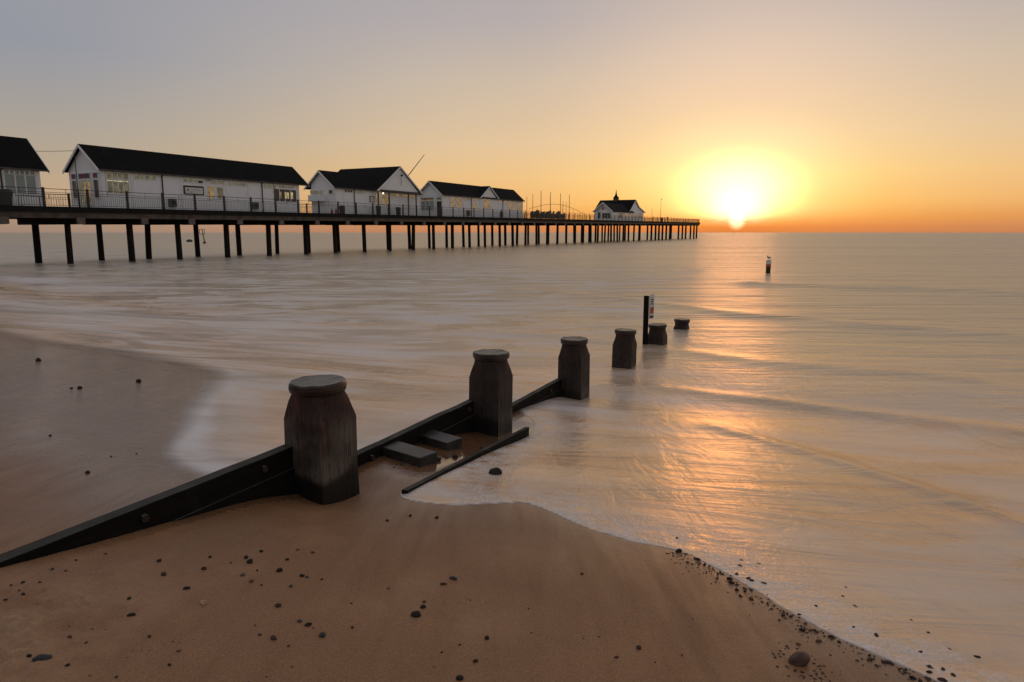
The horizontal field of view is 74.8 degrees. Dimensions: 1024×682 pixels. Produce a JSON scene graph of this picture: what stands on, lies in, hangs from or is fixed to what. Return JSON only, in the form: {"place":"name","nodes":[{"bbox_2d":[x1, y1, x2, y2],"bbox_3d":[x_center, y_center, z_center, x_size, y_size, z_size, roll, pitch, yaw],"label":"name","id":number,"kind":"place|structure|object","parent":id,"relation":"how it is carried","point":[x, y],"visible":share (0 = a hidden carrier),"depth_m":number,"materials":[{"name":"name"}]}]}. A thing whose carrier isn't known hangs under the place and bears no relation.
{"place":"outdoors","nodes":[
{"label":"outdoors","id":0,"kind":"place"},
{"bbox_2d":[0,189,12,204],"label":"litter bin","id":1,"kind":"object","parent":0,"point":[6,196],"visible":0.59,"depth_m":48.02,"materials":[{"name":"plastic"}]},
{"bbox_2d":[0,332,937,681],"bbox_3d":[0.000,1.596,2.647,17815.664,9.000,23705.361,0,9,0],"label":"beach","id":2,"kind":"structure","parent":0,"point":[510,564],"depth_m":3.36,"materials":[{"name":"brown sand"}]},
{"bbox_2d":[32,654,52,661],"bbox_3d":[-1.712,1.155,2.440,0.062,0.021,0.034,5,18,-41],"label":"pebble","id":3,"kind":"object","parent":2,"relation":"on","point":[40,657],"visible":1,"depth_m":2.43,"materials":[{"name":"grey stone"}]},
{"bbox_2d":[0,444,295,567],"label":"groyne wall","id":4,"kind":"structure","parent":2,"relation":"on","point":[270,473],"depth_m":4.08,"materials":[{"name":"black wood"}]},
{"bbox_2d":[200,600,206,604],"bbox_3d":[-1.383,1.173,3.000,0.028,0.023,0.034,9,-10,-32],"label":"pebble","id":5,"kind":"object","parent":2,"relation":"on","point":[203,602],"visible":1,"depth_m":2.99,"materials":[{"name":"beige stone"}]},
{"bbox_2d":[284,374,359,504],"bbox_3d":[-1.424,0.860,5.002,0.411,1.166,0.408,5,10,27],"label":"groyne post","id":6,"kind":"object","parent":2,"relation":"on","point":[320,430],"visible":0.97,"depth_m":4.84,"materials":[{"name":"brown wood"}]},
{"bbox_2d":[319,632,325,637],"bbox_3d":[-0.799,1.238,2.820,0.029,0.020,0.035,0,9,0],"label":"pebble","id":7,"kind":"object","parent":2,"relation":"on","point":[322,634],"visible":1,"depth_m":2.81,"materials":[{"name":"grey stone"}]},
{"bbox_2d":[383,440,436,466],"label":"timber block","id":8,"kind":"structure","parent":2,"relation":"on","point":[408,453],"depth_m":5.79,"materials":[{"name":"grey wood"}]},
{"bbox_2d":[411,611,420,616],"bbox_3d":[-0.443,1.260,3.084,0.047,0.030,0.039,-2,14,4],"label":"pebble","id":9,"kind":"object","parent":2,"relation":"on","point":[415,613],"visible":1,"depth_m":3.07,"materials":[{"name":"black stone"}]},
{"bbox_2d":[357,399,474,466],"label":"groyne wall","id":10,"kind":"structure","parent":2,"relation":"on","point":[457,419],"depth_m":6.68,"materials":[{"name":"brown wood"}]},
{"bbox_2d":[421,429,461,450],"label":"timber block","id":11,"kind":"structure","parent":2,"relation":"on","point":[439,440],"depth_m":6.40,"materials":[{"name":"wood"}]},
{"bbox_2d":[456,675,463,680],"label":"pebble","id":12,"kind":"object","parent":2,"relation":"on","point":[459,677],"visible":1,"depth_m":2.60,"materials":[{"name":"black stone"}]},
{"bbox_2d":[402,427,528,493],"bbox_3d":[-0.311,1.070,6.157,0.052,0.353,2.669,4,10,21],"label":"waling timber","id":13,"kind":"object","parent":2,"relation":"on","point":[520,434],"visible":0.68,"depth_m":6.06,"materials":[{"name":"black wood"}]},
{"bbox_2d":[469,349,512,436],"bbox_3d":[-0.234,0.700,7.559,0.409,1.183,0.408,4,10,23],"label":"groyne post","id":14,"kind":"object","parent":2,"relation":"on","point":[491,386],"visible":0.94,"depth_m":7.38,"materials":[{"name":"brown wood"}]},
{"bbox_2d":[512,378,562,412],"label":"groyne wall","id":15,"kind":"structure","parent":2,"relation":"on","point":[551,389],"depth_m":9.30,"materials":[{"name":"brown wood"}]},
{"bbox_2d":[393,436,934,681],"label":"shingle","id":16,"kind":"object","parent":2,"relation":"on","point":[802,672],"visible":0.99,"depth_m":3.16,"materials":[{"name":"brown gravel"}]},
{"bbox_2d":[788,650,809,666],"bbox_3d":[1.244,1.380,2.905,0.098,0.057,0.075,-18,4,-17],"label":"rock","id":17,"kind":"object","parent":2,"relation":"on","point":[798,658],"visible":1,"depth_m":2.88,"materials":[{"name":"grey stone"}]},
{"bbox_2d":[0,233,1023,681],"bbox_3d":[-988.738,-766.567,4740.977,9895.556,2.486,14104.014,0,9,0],"label":"sea","id":18,"kind":"structure","parent":0,"point":[822,421],"depth_m":11.54,"materials":[{"name":"liquid"}]},
{"bbox_2d":[0,205,699,263],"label":"pier","id":19,"kind":"structure","parent":18,"relation":"in","point":[35,217],"depth_m":72.25,"materials":[{"name":"brown wood"}]},
{"bbox_2d":[0,136,49,205],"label":"pavilion","id":20,"kind":"structure","parent":19,"relation":"on","point":[22,163],"depth_m":50.48,"materials":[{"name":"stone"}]},
{"bbox_2d":[2,169,35,174],"bbox_3d":[-36.780,-12.581,49.977,0.043,0.419,2.277,4,10,26],"label":"window","id":21,"kind":"structure","parent":20,"relation":"in","point":[5,171],"depth_m":49.90,"materials":[{"name":"grey glass"}]},
{"bbox_2d":[3,174,37,194],"bbox_3d":[-36.780,-11.717,50.117,0.043,1.489,2.277,4,10,26],"label":"window","id":22,"kind":"structure","parent":20,"relation":"in","point":[13,181],"depth_m":50.14,"materials":[{"name":"grey glass"}]},
{"bbox_2d":[62,144,309,212],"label":"pavilion","id":23,"kind":"structure","parent":19,"relation":"on","point":[99,169],"depth_m":62.05,"materials":[{"name":"wood"}]},
{"bbox_2d":[71,173,75,179],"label":"window","id":24,"kind":"structure","parent":23,"relation":"in","point":[73,175],"depth_m":56.97,"materials":[{"name":"blue glass"}]},
{"bbox_2d":[71,180,77,198],"bbox_3d":[-37.318,-12.925,57.180,0.676,1.591,0.070,4,10,26],"label":"window","id":25,"kind":"structure","parent":23,"relation":"in","point":[74,182],"depth_m":57.20,"materials":[{"name":"grey glass"}]},
{"bbox_2d":[78,172,90,179],"bbox_3d":[-36.040,-13.895,56.384,1.626,0.561,0.089,4,10,26],"label":"window","id":26,"kind":"structure","parent":23,"relation":"in","point":[87,175],"depth_m":56.34,"materials":[{"name":"blue glass"}]},
{"bbox_2d":[78,179,93,205],"bbox_3d":[-36.036,-12.554,56.610,1.626,2.141,0.070,4,10,26],"label":"window","id":27,"kind":"structure","parent":23,"relation":"in","point":[83,184],"depth_m":56.58,"materials":[{"name":"grey"}]},
{"bbox_2d":[92,172,98,178],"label":"window","id":28,"kind":"structure","parent":23,"relation":"in","point":[95,175],"depth_m":55.70,"materials":[{"name":"blue glass"}]},
{"bbox_2d":[93,179,99,198],"bbox_3d":[-34.703,-12.722,55.927,0.714,1.591,0.070,4,10,26],"label":"window","id":29,"kind":"structure","parent":23,"relation":"in","point":[96,186],"depth_m":55.93,"materials":[{"name":"grey glass"}]},
{"bbox_2d":[105,171,130,194],"bbox_3d":[-33.441,-13.399,56.808,0.043,1.877,2.091,4,10,26],"label":"window","id":30,"kind":"structure","parent":23,"relation":"in","point":[118,182],"depth_m":56.77,"materials":[{"name":"grey"}]},
{"bbox_2d":[133,174,156,180],"bbox_3d":[-32.332,-14.422,58.954,0.043,0.488,2.215,4,10,26],"label":"window","id":31,"kind":"structure","parent":23,"relation":"in","point":[135,176],"depth_m":58.90,"materials":[{"name":"grey"}]},
{"bbox_2d":[183,177,197,182],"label":"window","id":32,"kind":"structure","parent":23,"relation":"in","point":[185,179],"depth_m":63.07,"materials":[{"name":"grey"}]},
{"bbox_2d":[207,185,214,198],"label":"window","id":33,"kind":"structure","parent":23,"relation":"in","point":[210,189],"depth_m":65.23,"materials":[{"name":"grey"}]},
{"bbox_2d":[210,179,224,184],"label":"window","id":34,"kind":"structure","parent":23,"relation":"in","point":[215,182],"depth_m":65.79,"materials":[{"name":"grey"}]},
{"bbox_2d":[216,186,223,198],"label":"window","id":35,"kind":"structure","parent":23,"relation":"in","point":[219,190],"depth_m":66.17,"materials":[{"name":"grey"}]},
{"bbox_2d":[228,181,246,186],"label":"window","id":36,"kind":"structure","parent":23,"relation":"in","point":[230,183],"depth_m":67.96,"materials":[{"name":"grey"}]},
{"bbox_2d":[263,183,275,188],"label":"window","id":37,"kind":"structure","parent":23,"relation":"in","point":[271,186],"depth_m":71.77,"materials":[{"name":"grey"}]},
{"bbox_2d":[273,188,296,202],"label":"window","id":38,"kind":"structure","parent":23,"relation":"in","point":[287,195],"depth_m":73.91,"materials":[{"name":"grey"}]},
{"bbox_2d":[278,185,293,188],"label":"window","id":39,"kind":"structure","parent":23,"relation":"in","point":[279,186],"depth_m":73.85,"materials":[{"name":"grey glass"}]},
{"bbox_2d":[0,186,652,220],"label":"railing","id":40,"kind":"object","parent":19,"relation":"on","point":[127,201],"visible":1,"depth_m":68.05,"materials":[{"name":"metal"}]},
{"bbox_2d":[339,205,344,213],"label":"litter bin","id":41,"kind":"object","parent":19,"relation":"on","point":[342,209],"visible":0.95,"depth_m":81.22,"materials":[{"name":"plastic"}]},
{"bbox_2d":[304,155,423,215],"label":"pavilion","id":42,"kind":"structure","parent":19,"relation":"on","point":[394,187],"depth_m":87.48,"materials":[{"name":"wood"}]},
{"bbox_2d":[310,190,323,194],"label":"window","id":43,"kind":"structure","parent":42,"relation":"in","point":[312,192],"depth_m":82.32,"materials":[{"name":"beige glass"}]},
{"bbox_2d":[344,189,352,192],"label":"window","id":44,"kind":"structure","parent":42,"relation":"in","point":[345,190],"depth_m":83.24,"materials":[{"name":"grey glass"}]},
{"bbox_2d":[355,190,364,193],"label":"window","id":45,"kind":"structure","parent":42,"relation":"in","point":[356,191],"depth_m":85.33,"materials":[{"name":"grey glass"}]},
{"bbox_2d":[381,194,388,204],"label":"window","id":46,"kind":"structure","parent":42,"relation":"in","point":[384,197],"depth_m":89.98,"materials":[{"name":"grey"}]},
{"bbox_2d":[376,206,380,214],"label":"litter bin","id":47,"kind":"object","parent":19,"relation":"on","point":[377,211],"visible":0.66,"depth_m":86.97,"materials":[{"name":"plastic"}]},
{"bbox_2d":[396,207,400,214],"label":"litter bin","id":48,"kind":"object","parent":19,"relation":"on","point":[398,213],"visible":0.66,"depth_m":91.01,"materials":[{"name":"plastic"}]},
{"bbox_2d":[420,181,524,217],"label":"pavilion","id":49,"kind":"structure","parent":19,"relation":"on","point":[436,196],"depth_m":110.71,"materials":[{"name":"wood"}]},
{"bbox_2d":[421,200,433,210],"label":"window","id":50,"kind":"structure","parent":49,"relation":"in","point":[430,203],"depth_m":104.24,"materials":[{"name":"glass"}]},
{"bbox_2d":[421,197,433,200],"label":"window","id":51,"kind":"structure","parent":49,"relation":"in","point":[422,198],"depth_m":104.09,"materials":[{"name":"glass"}]},
{"bbox_2d":[437,201,440,215],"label":"door","id":52,"kind":"structure","parent":49,"relation":"in","point":[438,202],"depth_m":103.34,"materials":[{"name":"black wood"}]},
{"bbox_2d":[450,196,455,207],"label":"window","id":53,"kind":"structure","parent":49,"relation":"in","point":[452,199],"depth_m":105.64,"materials":[{"name":"grey"}]},
{"bbox_2d":[457,197,462,207],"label":"window","id":54,"kind":"structure","parent":49,"relation":"in","point":[459,199],"depth_m":107.60,"materials":[{"name":"grey"}]},
{"bbox_2d":[472,202,476,216],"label":"door","id":55,"kind":"structure","parent":49,"relation":"in","point":[474,204],"depth_m":112.16,"materials":[{"name":"grey"}]},
{"bbox_2d":[483,199,490,208],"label":"window","id":56,"kind":"structure","parent":49,"relation":"in","point":[486,202],"depth_m":115.83,"materials":[{"name":"grey"}]},
{"bbox_2d":[508,201,511,209],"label":"window","id":57,"kind":"structure","parent":49,"relation":"in","point":[509,202],"depth_m":123.85,"materials":[{"name":"grey"}]},
{"bbox_2d":[513,201,516,210],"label":"window","id":58,"kind":"structure","parent":49,"relation":"in","point":[514,202],"depth_m":125.80,"materials":[{"name":"grey"}]},
{"bbox_2d":[518,202,521,210],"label":"window","id":59,"kind":"structure","parent":49,"relation":"in","point":[519,203],"depth_m":127.75,"materials":[{"name":"grey"}]},
{"bbox_2d":[530,210,564,218],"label":"windbreak","id":60,"kind":"object","parent":19,"relation":"on","point":[549,215],"visible":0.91,"depth_m":136.65,"materials":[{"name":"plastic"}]},
{"bbox_2d":[592,191,645,220],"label":"pavilion","id":61,"kind":"structure","parent":19,"relation":"on","point":[611,209],"depth_m":188.66,"materials":[{"name":"wood"}]},
{"bbox_2d":[602,213,610,218],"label":"window","id":62,"kind":"structure","parent":61,"relation":"in","point":[607,215],"depth_m":178.82,"materials":[{"name":"glass"}]},
{"bbox_2d":[653,217,699,222],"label":"railing","id":63,"kind":"object","parent":19,"relation":"on","point":[670,219],"visible":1,"depth_m":235.16,"materials":[{"name":"metal"}]},
{"bbox_2d":[489,467,501,474],"bbox_3d":[-0.142,1.105,5.577,0.108,0.101,0.088,4,10,21],"label":"pebble","id":64,"kind":"object","parent":18,"relation":"on","point":[495,471],"visible":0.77,"depth_m":5.55,"materials":[{"name":"black stone"}]},
{"bbox_2d":[558,336,589,399],"bbox_3d":[0.933,0.566,10.085,0.412,1.237,0.407,5,10,28],"label":"groyne post","id":65,"kind":"object","parent":18,"relation":"in","point":[574,365],"visible":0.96,"depth_m":9.91,"materials":[{"name":"brown wood"}]},
{"bbox_2d":[612,328,636,368],"bbox_3d":[2.128,0.354,12.637,0.412,1.165,0.417,4,10,24],"label":"groyne post","id":66,"kind":"object","parent":18,"relation":"in","point":[624,349],"visible":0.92,"depth_m":12.44,"materials":[{"name":"brown wood"}]},
{"bbox_2d":[642,294,653,344],"bbox_3d":[3.056,-0.290,14.926,0.308,1.490,0.116,-5,10,-27],"label":"sign plank","id":67,"kind":"object","parent":18,"relation":"in","point":[648,311],"visible":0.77,"depth_m":14.84,"materials":[{"name":"white paint"}]},
{"bbox_2d":[648,323,666,344],"bbox_3d":[3.280,0.094,15.146,0.406,0.972,0.408,5,10,28],"label":"groyne post","id":68,"kind":"object","parent":18,"relation":"in","point":[657,334],"visible":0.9,"depth_m":14.96,"materials":[{"name":"brown wood"}]},
{"bbox_2d":[673,318,689,329],"bbox_3d":[4.475,-0.184,17.677,0.411,0.814,0.409,5,10,27],"label":"groyne post","id":69,"kind":"object","parent":18,"relation":"in","point":[682,323],"visible":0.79,"depth_m":17.48,"materials":[{"name":"brown wood"}]},
{"bbox_2d":[766,260,770,272],"bbox_3d":[15.837,-4.088,41.419,0.300,1.800,0.300,0,9,0],"label":"marker post","id":70,"kind":"object","parent":18,"relation":"in","point":[768,266],"visible":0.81,"depth_m":41.23,"materials":[{"name":"white paint"}]},
{"bbox_2d":[937,677,947,681],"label":"pebble","id":71,"kind":"object","parent":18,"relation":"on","point":[942,679],"visible":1,"depth_m":2.84,"materials":[{"name":"black stone"}]},
{"bbox_2d":[0,0,1023,232],"label":"sky","id":72,"kind":"structure","parent":0,"point":[740,116],"materials":[{"name":"orange"}]}
]}

